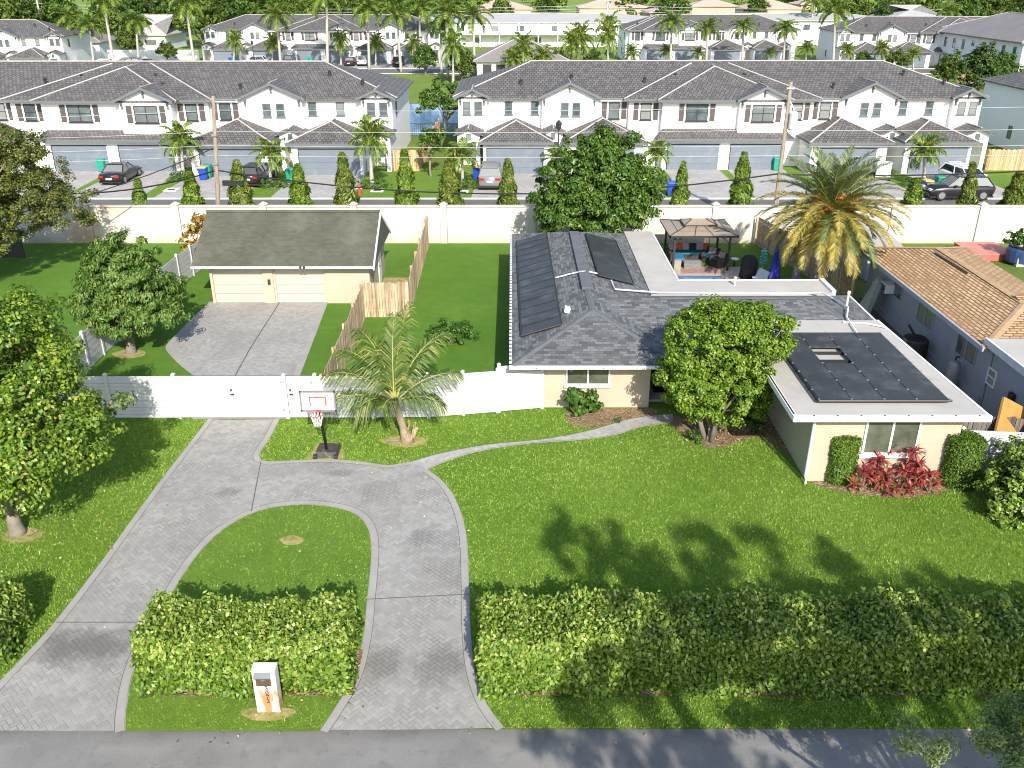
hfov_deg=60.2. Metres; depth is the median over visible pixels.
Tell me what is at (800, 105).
window
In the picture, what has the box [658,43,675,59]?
palm
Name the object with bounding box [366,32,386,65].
palm
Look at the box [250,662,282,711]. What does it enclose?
mailbox
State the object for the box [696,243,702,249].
cushion
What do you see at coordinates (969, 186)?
column tree
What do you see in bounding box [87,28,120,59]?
building
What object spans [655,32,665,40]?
window
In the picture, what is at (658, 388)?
door mat
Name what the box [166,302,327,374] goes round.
driveway border
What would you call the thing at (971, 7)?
broadleaf tree
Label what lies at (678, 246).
cushion
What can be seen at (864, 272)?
shed
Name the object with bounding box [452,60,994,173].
townhouse
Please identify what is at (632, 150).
garage door
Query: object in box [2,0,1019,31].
woodland
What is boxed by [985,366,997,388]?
window
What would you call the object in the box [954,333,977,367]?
window
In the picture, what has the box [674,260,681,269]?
side table
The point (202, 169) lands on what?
wheeled bin
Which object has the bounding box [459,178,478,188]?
shrub
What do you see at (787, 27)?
royal palm
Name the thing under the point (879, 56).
garage door
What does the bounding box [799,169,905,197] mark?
townhouse driveway
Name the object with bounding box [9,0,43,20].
broadleaf tree
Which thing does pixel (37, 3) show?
utility pole
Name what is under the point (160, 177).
townhouse driveway
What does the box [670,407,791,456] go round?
planting bed
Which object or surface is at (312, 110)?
window
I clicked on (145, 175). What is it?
power line
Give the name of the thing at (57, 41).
window
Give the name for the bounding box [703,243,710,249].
cushion
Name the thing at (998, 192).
townhouse driveway
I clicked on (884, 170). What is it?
golf cart
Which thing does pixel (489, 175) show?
minivan
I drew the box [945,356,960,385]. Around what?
water tank
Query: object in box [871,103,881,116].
window
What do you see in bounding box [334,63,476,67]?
driveways
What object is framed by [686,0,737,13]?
building
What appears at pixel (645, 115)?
window
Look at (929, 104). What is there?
window
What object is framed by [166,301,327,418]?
driveway
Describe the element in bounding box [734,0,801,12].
building
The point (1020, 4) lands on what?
broadleaf tree
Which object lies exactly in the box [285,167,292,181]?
wheeled bin
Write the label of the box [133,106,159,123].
window
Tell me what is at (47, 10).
broadleaf tree
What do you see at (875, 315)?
alley
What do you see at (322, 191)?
townhouse driveway
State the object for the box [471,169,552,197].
townhouse driveway
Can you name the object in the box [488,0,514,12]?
broadleaf tree
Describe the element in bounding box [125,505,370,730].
lawn island
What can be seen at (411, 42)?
palm
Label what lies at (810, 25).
building
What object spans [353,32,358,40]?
window
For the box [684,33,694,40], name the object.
window
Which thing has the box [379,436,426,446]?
bare patch
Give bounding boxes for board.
[755,268,769,278]
[860,276,882,307]
[864,278,880,310]
[867,282,881,313]
[908,324,914,334]
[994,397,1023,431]
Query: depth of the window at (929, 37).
162.40 m
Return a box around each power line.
[17,148,213,213]
[22,107,1023,162]
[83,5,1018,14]
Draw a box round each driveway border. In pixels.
[0,419,502,732]
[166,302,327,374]
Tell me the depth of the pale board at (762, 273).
48.10 m
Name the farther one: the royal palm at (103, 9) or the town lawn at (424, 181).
the royal palm at (103, 9)
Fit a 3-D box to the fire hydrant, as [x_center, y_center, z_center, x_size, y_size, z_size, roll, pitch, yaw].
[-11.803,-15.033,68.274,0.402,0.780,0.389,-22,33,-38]
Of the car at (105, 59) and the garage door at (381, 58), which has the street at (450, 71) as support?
the car at (105, 59)
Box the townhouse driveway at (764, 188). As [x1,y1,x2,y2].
[728,169,813,197]
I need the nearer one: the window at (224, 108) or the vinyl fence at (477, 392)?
the vinyl fence at (477, 392)
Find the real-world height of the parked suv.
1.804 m
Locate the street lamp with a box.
[555,120,561,174]
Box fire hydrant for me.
[356,184,361,194]
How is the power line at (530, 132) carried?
attached to the utility pole at (216, 172)
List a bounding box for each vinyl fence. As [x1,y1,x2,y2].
[5,373,182,418]
[68,241,200,375]
[312,368,499,418]
[497,363,543,412]
[961,426,1023,474]
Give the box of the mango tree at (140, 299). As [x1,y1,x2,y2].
[60,230,194,354]
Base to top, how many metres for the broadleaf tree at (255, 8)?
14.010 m
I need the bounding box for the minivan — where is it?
[477,161,502,188]
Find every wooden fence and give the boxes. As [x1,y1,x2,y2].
[319,284,364,375]
[361,282,409,316]
[393,150,418,170]
[405,215,428,316]
[418,118,439,169]
[753,216,855,296]
[962,417,1023,431]
[984,149,1023,169]
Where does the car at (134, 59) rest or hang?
on the ground at (439, 158)
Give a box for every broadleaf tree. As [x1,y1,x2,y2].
[0,0,32,18]
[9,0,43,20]
[28,0,82,25]
[86,0,136,35]
[112,22,143,49]
[123,0,163,25]
[154,0,184,30]
[155,39,177,60]
[171,0,226,43]
[210,0,242,24]
[233,0,273,16]
[270,0,302,13]
[328,0,355,13]
[352,0,388,13]
[391,0,424,16]
[409,43,437,74]
[426,0,467,15]
[446,42,476,79]
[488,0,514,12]
[536,0,559,12]
[549,47,573,59]
[580,48,602,59]
[655,0,692,13]
[742,0,771,12]
[840,0,875,15]
[854,50,870,59]
[873,1,893,15]
[885,46,914,66]
[929,47,965,81]
[949,41,1010,90]
[950,0,984,15]
[977,0,1017,15]
[985,50,1023,73]
[1000,0,1023,11]
[1006,4,1023,12]
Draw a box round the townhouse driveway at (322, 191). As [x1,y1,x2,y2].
[270,171,367,197]
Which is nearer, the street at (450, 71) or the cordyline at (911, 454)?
the cordyline at (911, 454)
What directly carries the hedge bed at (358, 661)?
on the lawn island
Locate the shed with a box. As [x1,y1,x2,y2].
[838,221,903,280]
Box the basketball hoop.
[299,391,341,458]
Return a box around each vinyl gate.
[174,375,285,416]
[281,373,315,418]
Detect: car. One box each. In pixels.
[96,58,111,60]
[98,162,142,183]
[124,57,143,60]
[242,55,267,60]
[243,162,278,185]
[282,54,295,60]
[344,57,356,65]
[357,55,367,65]
[392,56,404,65]
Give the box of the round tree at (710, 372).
[651,294,801,442]
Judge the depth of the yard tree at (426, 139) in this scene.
72.91 m
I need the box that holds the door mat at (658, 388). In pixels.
[652,386,668,391]
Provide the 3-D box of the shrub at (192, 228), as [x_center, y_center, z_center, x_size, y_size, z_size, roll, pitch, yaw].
[-18.970,-8.902,52.651,1.991,2.896,1.794,-21,32,-38]
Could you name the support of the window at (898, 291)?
in the house at (965, 304)
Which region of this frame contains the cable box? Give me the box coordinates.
[222,180,243,185]
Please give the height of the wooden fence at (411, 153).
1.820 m
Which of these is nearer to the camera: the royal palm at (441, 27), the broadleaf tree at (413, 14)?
the royal palm at (441, 27)
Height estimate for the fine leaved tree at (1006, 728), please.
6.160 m
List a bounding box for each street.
[19,199,1000,232]
[362,69,936,72]
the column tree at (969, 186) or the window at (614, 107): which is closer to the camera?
the column tree at (969, 186)
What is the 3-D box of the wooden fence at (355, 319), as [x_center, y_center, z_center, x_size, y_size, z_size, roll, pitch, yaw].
[-7.290,-1.851,38.664,0.169,1.800,10.801,0,25,-1]
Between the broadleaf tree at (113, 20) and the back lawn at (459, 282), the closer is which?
the back lawn at (459, 282)
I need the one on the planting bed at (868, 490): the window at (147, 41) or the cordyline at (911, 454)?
the cordyline at (911, 454)
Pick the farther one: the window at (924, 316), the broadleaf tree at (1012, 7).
the broadleaf tree at (1012, 7)
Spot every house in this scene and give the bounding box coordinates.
[509,231,992,483]
[857,246,1023,417]
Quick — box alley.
[853,298,992,429]
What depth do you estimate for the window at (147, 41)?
198.15 m
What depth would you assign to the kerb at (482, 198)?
66.98 m
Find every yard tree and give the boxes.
[415,78,457,126]
[417,127,445,176]
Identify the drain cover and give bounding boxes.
[163,188,179,190]
[370,188,384,191]
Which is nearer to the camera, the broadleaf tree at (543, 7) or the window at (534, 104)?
the window at (534, 104)
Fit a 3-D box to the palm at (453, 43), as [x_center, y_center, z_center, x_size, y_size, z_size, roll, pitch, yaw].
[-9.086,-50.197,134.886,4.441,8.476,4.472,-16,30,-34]
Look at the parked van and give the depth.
70.86 m
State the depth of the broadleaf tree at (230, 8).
219.19 m
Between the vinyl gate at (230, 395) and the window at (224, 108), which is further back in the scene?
the window at (224, 108)
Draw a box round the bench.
[1011,243,1023,266]
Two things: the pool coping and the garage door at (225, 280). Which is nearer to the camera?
the garage door at (225, 280)
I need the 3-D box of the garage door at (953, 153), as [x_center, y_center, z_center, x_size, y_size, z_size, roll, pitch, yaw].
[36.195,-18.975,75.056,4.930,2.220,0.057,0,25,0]
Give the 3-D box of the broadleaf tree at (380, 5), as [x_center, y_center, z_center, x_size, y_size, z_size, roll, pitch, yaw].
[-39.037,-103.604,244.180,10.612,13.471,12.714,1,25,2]
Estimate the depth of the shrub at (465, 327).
40.50 m
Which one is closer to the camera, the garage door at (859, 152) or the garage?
the garage
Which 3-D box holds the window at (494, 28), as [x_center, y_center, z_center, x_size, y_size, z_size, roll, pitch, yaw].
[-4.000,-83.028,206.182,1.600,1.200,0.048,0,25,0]
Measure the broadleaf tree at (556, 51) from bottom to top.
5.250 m
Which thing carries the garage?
on the ground at (439, 158)
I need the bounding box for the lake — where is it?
[409,104,458,134]
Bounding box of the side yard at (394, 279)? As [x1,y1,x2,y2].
[378,277,408,302]
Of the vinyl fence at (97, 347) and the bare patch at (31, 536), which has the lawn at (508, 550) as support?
the bare patch at (31, 536)
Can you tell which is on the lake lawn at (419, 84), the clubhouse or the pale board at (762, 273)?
the clubhouse
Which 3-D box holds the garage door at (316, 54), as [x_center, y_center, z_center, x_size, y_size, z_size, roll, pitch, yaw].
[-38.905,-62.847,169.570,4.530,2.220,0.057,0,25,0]
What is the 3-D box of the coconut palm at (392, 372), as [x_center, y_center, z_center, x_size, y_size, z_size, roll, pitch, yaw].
[-4.314,-0.222,31.497,5.286,4.995,4.030,0,25,0]
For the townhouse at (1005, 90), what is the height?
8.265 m
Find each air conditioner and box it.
[880,281,894,293]
[901,333,928,358]
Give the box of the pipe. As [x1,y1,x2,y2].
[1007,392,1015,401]
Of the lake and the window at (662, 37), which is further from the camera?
the window at (662, 37)
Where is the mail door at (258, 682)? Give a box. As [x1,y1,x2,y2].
[255,679,270,685]
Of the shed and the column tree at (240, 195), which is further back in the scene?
the column tree at (240, 195)
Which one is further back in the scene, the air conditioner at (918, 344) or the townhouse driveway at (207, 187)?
the townhouse driveway at (207, 187)
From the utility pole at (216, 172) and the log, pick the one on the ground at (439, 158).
the utility pole at (216, 172)
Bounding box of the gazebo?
[660,218,738,270]
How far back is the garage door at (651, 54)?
169.49 m
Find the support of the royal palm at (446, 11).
on the lake lawn at (419, 84)
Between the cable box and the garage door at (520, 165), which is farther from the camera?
the garage door at (520, 165)
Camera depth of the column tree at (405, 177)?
55.60 m
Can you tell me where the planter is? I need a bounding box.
[1001,228,1023,264]
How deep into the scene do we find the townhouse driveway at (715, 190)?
71.96 m
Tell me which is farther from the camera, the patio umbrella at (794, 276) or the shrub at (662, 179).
the shrub at (662, 179)
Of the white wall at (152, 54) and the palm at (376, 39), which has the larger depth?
the white wall at (152, 54)
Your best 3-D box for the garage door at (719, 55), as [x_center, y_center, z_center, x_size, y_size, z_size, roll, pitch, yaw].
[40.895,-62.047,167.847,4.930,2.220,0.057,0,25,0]
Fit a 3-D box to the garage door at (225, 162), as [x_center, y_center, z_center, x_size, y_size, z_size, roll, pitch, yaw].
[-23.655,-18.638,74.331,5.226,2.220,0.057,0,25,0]
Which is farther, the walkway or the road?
the walkway
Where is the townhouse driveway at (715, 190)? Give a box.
[665,170,732,197]
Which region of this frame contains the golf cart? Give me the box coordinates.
[874,161,892,180]
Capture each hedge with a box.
[0,575,37,666]
[128,588,364,701]
[473,581,1023,702]
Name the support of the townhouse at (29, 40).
on the ground at (439, 158)
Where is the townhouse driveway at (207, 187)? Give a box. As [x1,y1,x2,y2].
[154,175,254,197]
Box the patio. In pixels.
[674,267,767,278]
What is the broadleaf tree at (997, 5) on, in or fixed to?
on the ground at (439, 158)
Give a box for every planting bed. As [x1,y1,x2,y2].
[566,408,658,427]
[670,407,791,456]
[808,481,968,497]
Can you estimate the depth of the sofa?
52.49 m
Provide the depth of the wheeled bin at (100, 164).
75.87 m
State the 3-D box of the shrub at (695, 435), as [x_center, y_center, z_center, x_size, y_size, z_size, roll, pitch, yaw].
[6.626,1.924,32.162,0.597,0.508,0.710,-11,27,-22]
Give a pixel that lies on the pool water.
(699, 278)
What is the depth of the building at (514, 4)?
305.39 m
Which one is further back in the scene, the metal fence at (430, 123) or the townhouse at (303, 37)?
the townhouse at (303, 37)
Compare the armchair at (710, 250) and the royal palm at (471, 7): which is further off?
the royal palm at (471, 7)
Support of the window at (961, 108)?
in the townhouse at (825, 94)
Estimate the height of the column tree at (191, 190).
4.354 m
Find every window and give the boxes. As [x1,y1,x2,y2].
[0,103,8,120]
[4,39,9,46]
[22,104,38,121]
[49,39,54,45]
[55,39,60,45]
[66,105,93,122]
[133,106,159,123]
[145,39,156,44]
[184,104,199,121]
[218,103,231,120]
[262,104,272,117]
[275,104,285,117]
[285,32,290,40]
[304,32,314,40]
[308,102,317,116]
[336,102,345,116]
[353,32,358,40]
[366,102,375,116]
[379,102,388,116]
[462,101,470,115]
[474,101,482,115]
[491,26,497,30]
[504,101,512,115]
[517,26,523,30]
[530,101,538,115]
[551,26,556,30]
[560,103,568,116]
[564,369,610,387]
[571,103,580,116]
[608,102,619,119]
[635,32,639,40]
[639,103,651,120]
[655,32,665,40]
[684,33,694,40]
[684,104,708,121]
[750,105,774,122]
[792,103,803,120]
[803,25,809,29]
[818,102,831,119]
[858,422,922,457]
[859,103,868,116]
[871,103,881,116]
[891,282,902,301]
[897,101,907,115]
[910,34,916,42]
[915,302,934,332]
[923,101,933,115]
[926,35,932,42]
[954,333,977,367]
[955,101,966,115]
[967,101,977,115]
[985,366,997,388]
[1006,125,1012,138]
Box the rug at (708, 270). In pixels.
[680,267,725,273]
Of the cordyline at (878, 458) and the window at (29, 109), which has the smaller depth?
the cordyline at (878, 458)
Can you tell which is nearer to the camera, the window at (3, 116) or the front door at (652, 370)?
the front door at (652, 370)
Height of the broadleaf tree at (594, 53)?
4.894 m
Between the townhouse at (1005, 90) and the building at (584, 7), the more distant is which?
the building at (584, 7)
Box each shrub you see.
[166,170,187,181]
[178,212,205,250]
[257,177,290,188]
[354,179,393,189]
[425,317,481,346]
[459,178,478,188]
[563,386,604,416]
[653,174,671,185]
[685,428,702,444]
[732,415,764,433]
[824,435,862,486]
[861,169,875,177]
[899,176,923,185]
[938,429,987,491]
[971,433,1023,529]
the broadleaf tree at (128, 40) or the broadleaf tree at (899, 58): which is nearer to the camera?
the broadleaf tree at (899, 58)
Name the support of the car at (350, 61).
on the driveways at (390, 66)
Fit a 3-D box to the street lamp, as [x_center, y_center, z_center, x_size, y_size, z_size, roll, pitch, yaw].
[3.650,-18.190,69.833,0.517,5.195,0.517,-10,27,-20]
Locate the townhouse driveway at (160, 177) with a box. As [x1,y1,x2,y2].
[74,171,179,197]
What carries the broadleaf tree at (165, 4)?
on the ground at (439, 158)
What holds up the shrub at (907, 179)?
on the town lawn at (424, 181)
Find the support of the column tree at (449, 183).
on the ground at (439, 158)
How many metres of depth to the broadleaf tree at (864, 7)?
237.30 m
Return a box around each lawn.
[0,243,809,417]
[0,418,1023,728]
[12,167,1023,197]
[391,75,476,104]
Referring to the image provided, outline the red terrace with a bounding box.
[954,242,1005,260]
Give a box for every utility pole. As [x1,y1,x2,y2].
[33,0,43,19]
[211,96,220,204]
[774,82,797,204]
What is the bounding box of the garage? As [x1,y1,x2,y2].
[190,210,390,302]
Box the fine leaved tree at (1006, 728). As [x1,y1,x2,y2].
[889,684,1023,767]
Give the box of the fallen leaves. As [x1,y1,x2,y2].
[0,413,991,750]
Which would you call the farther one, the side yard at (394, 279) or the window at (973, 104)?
the window at (973, 104)
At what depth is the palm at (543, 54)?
135.87 m
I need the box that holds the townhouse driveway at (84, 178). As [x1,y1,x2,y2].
[15,171,101,195]
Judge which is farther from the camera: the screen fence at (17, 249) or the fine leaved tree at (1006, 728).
the screen fence at (17, 249)
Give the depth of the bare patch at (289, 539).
26.59 m
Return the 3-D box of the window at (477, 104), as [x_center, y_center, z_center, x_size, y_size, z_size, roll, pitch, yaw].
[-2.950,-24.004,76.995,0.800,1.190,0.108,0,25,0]
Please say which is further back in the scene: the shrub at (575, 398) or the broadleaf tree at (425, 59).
the broadleaf tree at (425, 59)
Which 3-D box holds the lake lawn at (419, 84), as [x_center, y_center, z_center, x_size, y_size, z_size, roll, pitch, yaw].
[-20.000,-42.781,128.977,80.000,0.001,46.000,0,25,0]
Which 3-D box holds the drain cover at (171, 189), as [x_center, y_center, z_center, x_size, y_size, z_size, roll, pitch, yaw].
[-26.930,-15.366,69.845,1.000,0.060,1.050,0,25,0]
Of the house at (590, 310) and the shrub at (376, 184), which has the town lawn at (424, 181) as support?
the shrub at (376, 184)
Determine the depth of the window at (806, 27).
209.80 m
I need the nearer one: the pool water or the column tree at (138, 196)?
the pool water
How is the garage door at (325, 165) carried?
in the townhouse at (326, 99)
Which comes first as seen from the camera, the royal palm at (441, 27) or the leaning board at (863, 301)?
the leaning board at (863, 301)
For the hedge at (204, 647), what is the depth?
20.65 m
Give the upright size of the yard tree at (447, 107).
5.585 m
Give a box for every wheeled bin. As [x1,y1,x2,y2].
[95,158,105,170]
[197,166,208,179]
[202,164,213,177]
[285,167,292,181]
[472,165,480,178]
[666,181,675,195]
[772,157,779,169]
[922,179,934,184]
[934,175,945,181]
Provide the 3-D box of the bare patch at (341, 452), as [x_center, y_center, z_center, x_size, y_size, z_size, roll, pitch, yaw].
[-6.614,2.375,31.669,1.402,0.001,1.335,0,25,0]
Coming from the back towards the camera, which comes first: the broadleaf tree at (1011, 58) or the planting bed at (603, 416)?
the broadleaf tree at (1011, 58)
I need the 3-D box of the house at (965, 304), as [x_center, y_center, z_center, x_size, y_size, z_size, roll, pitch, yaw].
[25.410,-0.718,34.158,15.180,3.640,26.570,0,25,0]
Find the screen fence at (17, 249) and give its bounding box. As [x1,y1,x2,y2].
[1,228,25,258]
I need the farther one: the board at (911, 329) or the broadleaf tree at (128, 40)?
the broadleaf tree at (128, 40)
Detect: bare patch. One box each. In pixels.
[1,527,43,542]
[110,350,145,357]
[241,708,295,720]
[280,535,303,544]
[305,441,344,458]
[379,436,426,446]
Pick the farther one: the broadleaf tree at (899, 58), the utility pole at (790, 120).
the broadleaf tree at (899, 58)
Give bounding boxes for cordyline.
[846,460,882,493]
[865,451,890,489]
[867,445,903,476]
[872,464,904,498]
[895,463,926,497]
[897,444,925,483]
[898,455,928,487]
[914,468,943,494]
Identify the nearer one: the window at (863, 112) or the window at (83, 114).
the window at (83, 114)
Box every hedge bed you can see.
[144,650,362,694]
[479,676,1023,694]
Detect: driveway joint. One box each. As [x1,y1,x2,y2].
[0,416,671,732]
[235,302,279,374]
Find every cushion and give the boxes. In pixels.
[668,243,673,249]
[676,243,681,249]
[682,243,688,249]
[689,243,695,249]
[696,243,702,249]
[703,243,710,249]
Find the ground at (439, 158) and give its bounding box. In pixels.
[9,0,1023,297]
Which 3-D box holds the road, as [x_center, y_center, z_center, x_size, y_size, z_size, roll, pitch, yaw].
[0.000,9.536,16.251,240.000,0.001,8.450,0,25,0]
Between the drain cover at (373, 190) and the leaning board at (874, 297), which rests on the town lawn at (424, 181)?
the drain cover at (373, 190)
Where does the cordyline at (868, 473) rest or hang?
on the planting bed at (868, 490)
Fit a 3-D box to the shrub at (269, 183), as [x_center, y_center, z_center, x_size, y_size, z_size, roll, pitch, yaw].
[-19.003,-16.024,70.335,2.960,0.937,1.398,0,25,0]
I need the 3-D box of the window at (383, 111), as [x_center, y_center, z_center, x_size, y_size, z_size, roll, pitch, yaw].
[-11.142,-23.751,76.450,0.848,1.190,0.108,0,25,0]
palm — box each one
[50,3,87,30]
[70,14,106,60]
[81,0,126,60]
[118,9,153,56]
[158,120,202,175]
[167,0,206,60]
[223,28,245,60]
[249,138,291,186]
[258,2,294,60]
[262,32,282,60]
[306,0,346,61]
[315,301,464,444]
[329,29,350,64]
[347,0,386,69]
[347,114,393,185]
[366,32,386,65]
[377,0,415,71]
[402,32,422,65]
[403,0,434,55]
[423,14,458,75]
[425,0,467,77]
[438,25,468,83]
[443,137,481,186]
[454,0,493,75]
[500,46,522,67]
[510,30,536,62]
[532,43,555,59]
[540,145,565,174]
[558,25,585,59]
[569,20,594,59]
[594,10,622,59]
[622,43,641,59]
[639,139,673,176]
[654,9,689,59]
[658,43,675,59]
[690,46,705,59]
[691,17,723,59]
[726,14,758,59]
[753,144,912,280]
[761,46,777,59]
[769,18,801,59]
[797,40,816,59]
[798,0,826,16]
[815,0,855,59]
[837,41,857,59]
[871,39,893,60]
[902,131,947,178]
[903,44,922,69]
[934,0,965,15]
[990,10,1008,14]
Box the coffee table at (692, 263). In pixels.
[683,259,701,268]
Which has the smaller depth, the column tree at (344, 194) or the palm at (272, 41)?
the column tree at (344, 194)
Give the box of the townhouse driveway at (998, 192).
[905,174,1004,197]
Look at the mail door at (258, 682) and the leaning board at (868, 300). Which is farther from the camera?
the leaning board at (868, 300)
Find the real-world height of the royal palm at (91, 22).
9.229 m
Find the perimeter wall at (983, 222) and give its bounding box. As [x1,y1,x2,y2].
[1,202,1023,242]
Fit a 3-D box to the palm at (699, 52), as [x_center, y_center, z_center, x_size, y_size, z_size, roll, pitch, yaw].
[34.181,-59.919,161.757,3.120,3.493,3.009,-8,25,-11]
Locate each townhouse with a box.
[0,19,91,60]
[0,61,413,175]
[199,14,445,63]
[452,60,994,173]
[617,14,800,59]
[816,16,986,67]
[977,71,1023,154]
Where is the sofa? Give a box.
[664,244,707,266]
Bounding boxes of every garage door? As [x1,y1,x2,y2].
[50,145,108,170]
[117,145,176,170]
[198,149,259,175]
[212,269,265,302]
[213,51,239,60]
[253,51,278,60]
[272,269,327,302]
[297,50,320,60]
[297,149,360,174]
[325,50,348,62]
[361,51,386,63]
[402,51,415,62]
[486,148,543,173]
[581,148,634,170]
[647,50,669,59]
[666,144,719,169]
[675,50,696,59]
[714,51,740,59]
[728,144,780,169]
[755,51,781,59]
[816,148,876,173]
[856,54,882,59]
[902,55,925,67]
[906,147,969,173]
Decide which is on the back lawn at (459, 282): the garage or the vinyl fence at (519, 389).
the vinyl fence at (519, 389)
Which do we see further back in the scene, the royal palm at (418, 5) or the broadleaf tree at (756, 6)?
the broadleaf tree at (756, 6)
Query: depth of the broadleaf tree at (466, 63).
138.52 m
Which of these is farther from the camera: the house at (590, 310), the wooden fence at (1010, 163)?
the wooden fence at (1010, 163)
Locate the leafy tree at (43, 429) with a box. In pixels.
[0,283,138,537]
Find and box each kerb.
[73,198,1001,198]
[357,68,937,73]
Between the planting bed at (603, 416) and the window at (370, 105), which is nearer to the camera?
the planting bed at (603, 416)
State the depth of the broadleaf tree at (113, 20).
187.38 m
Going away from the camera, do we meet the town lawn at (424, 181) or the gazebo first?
the gazebo
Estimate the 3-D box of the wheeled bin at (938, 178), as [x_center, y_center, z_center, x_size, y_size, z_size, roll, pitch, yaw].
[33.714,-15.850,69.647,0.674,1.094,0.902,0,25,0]
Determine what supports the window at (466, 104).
in the townhouse at (825, 94)
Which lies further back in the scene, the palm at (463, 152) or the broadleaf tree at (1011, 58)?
the broadleaf tree at (1011, 58)
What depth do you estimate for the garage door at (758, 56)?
167.88 m
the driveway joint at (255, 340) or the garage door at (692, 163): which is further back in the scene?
the garage door at (692, 163)
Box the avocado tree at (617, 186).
[524,122,664,232]
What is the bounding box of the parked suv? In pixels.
[921,172,995,199]
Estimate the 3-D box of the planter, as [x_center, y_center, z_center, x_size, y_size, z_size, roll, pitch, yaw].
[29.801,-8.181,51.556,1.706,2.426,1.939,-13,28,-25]
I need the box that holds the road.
[0,729,1023,767]
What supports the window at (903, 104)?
in the townhouse at (825, 94)
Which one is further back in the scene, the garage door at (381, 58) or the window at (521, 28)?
the window at (521, 28)
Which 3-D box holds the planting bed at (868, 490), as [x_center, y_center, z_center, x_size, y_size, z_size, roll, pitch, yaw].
[12.878,3.380,29.503,5.736,0.001,1.546,-3,25,-7]
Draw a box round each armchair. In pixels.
[701,246,720,262]
[709,250,727,268]
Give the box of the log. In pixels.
[386,439,399,441]
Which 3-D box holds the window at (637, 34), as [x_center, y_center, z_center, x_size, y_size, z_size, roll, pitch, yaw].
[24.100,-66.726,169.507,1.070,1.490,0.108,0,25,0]
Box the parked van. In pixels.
[938,161,986,176]
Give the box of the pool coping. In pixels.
[677,276,721,277]
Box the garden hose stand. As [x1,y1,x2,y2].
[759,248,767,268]
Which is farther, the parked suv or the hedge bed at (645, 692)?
the parked suv
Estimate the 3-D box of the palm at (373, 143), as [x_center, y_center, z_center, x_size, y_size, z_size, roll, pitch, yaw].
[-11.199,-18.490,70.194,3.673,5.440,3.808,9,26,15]
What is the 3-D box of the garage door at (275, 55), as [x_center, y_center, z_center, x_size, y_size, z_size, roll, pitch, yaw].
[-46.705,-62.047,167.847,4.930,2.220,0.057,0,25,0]
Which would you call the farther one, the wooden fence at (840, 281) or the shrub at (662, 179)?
the shrub at (662, 179)
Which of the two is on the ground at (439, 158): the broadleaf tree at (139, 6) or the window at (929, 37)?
the broadleaf tree at (139, 6)
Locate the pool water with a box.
[678,278,720,278]
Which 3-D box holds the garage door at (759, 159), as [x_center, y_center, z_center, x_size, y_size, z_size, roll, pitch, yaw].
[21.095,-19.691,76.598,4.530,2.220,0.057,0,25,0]
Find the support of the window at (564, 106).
in the townhouse at (825, 94)
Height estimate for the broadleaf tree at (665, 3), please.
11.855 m
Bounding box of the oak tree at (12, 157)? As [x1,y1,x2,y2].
[0,123,100,257]
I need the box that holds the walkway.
[411,414,672,469]
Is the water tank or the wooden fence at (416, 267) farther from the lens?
the wooden fence at (416, 267)
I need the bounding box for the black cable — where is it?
[20,170,1023,194]
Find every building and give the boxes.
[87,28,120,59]
[135,14,186,49]
[421,13,649,46]
[477,0,532,12]
[575,0,646,15]
[641,3,694,15]
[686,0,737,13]
[721,13,865,44]
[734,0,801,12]
[787,0,810,8]
[870,5,941,15]
[937,12,1023,69]
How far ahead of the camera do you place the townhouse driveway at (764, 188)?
71.28 m
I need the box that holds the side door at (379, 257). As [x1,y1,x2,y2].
[378,251,381,282]
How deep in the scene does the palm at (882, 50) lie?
155.13 m
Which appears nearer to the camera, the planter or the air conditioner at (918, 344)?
the air conditioner at (918, 344)
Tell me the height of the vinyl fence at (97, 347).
1.820 m
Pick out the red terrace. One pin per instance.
(991, 251)
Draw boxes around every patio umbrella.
[768,247,779,278]
[791,266,799,278]
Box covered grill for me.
[739,254,758,278]
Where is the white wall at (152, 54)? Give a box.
[107,50,199,59]
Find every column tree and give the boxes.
[131,177,147,204]
[180,171,205,204]
[225,159,255,204]
[286,163,315,204]
[332,151,360,204]
[393,148,420,204]
[434,158,465,204]
[495,158,519,204]
[669,160,690,204]
[726,151,754,204]
[899,177,925,204]
[955,161,978,204]
[996,172,1023,204]
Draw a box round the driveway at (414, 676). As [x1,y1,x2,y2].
[0,419,503,730]
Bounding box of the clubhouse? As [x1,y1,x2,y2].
[473,37,568,74]
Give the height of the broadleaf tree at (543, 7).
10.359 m
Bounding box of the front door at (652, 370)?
[650,369,658,382]
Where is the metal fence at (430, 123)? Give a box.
[410,123,458,135]
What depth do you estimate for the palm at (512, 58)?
135.99 m
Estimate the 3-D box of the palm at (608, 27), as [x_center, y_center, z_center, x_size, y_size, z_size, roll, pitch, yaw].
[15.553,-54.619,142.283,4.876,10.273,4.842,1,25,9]
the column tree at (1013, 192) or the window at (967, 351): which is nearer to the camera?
the window at (967, 351)

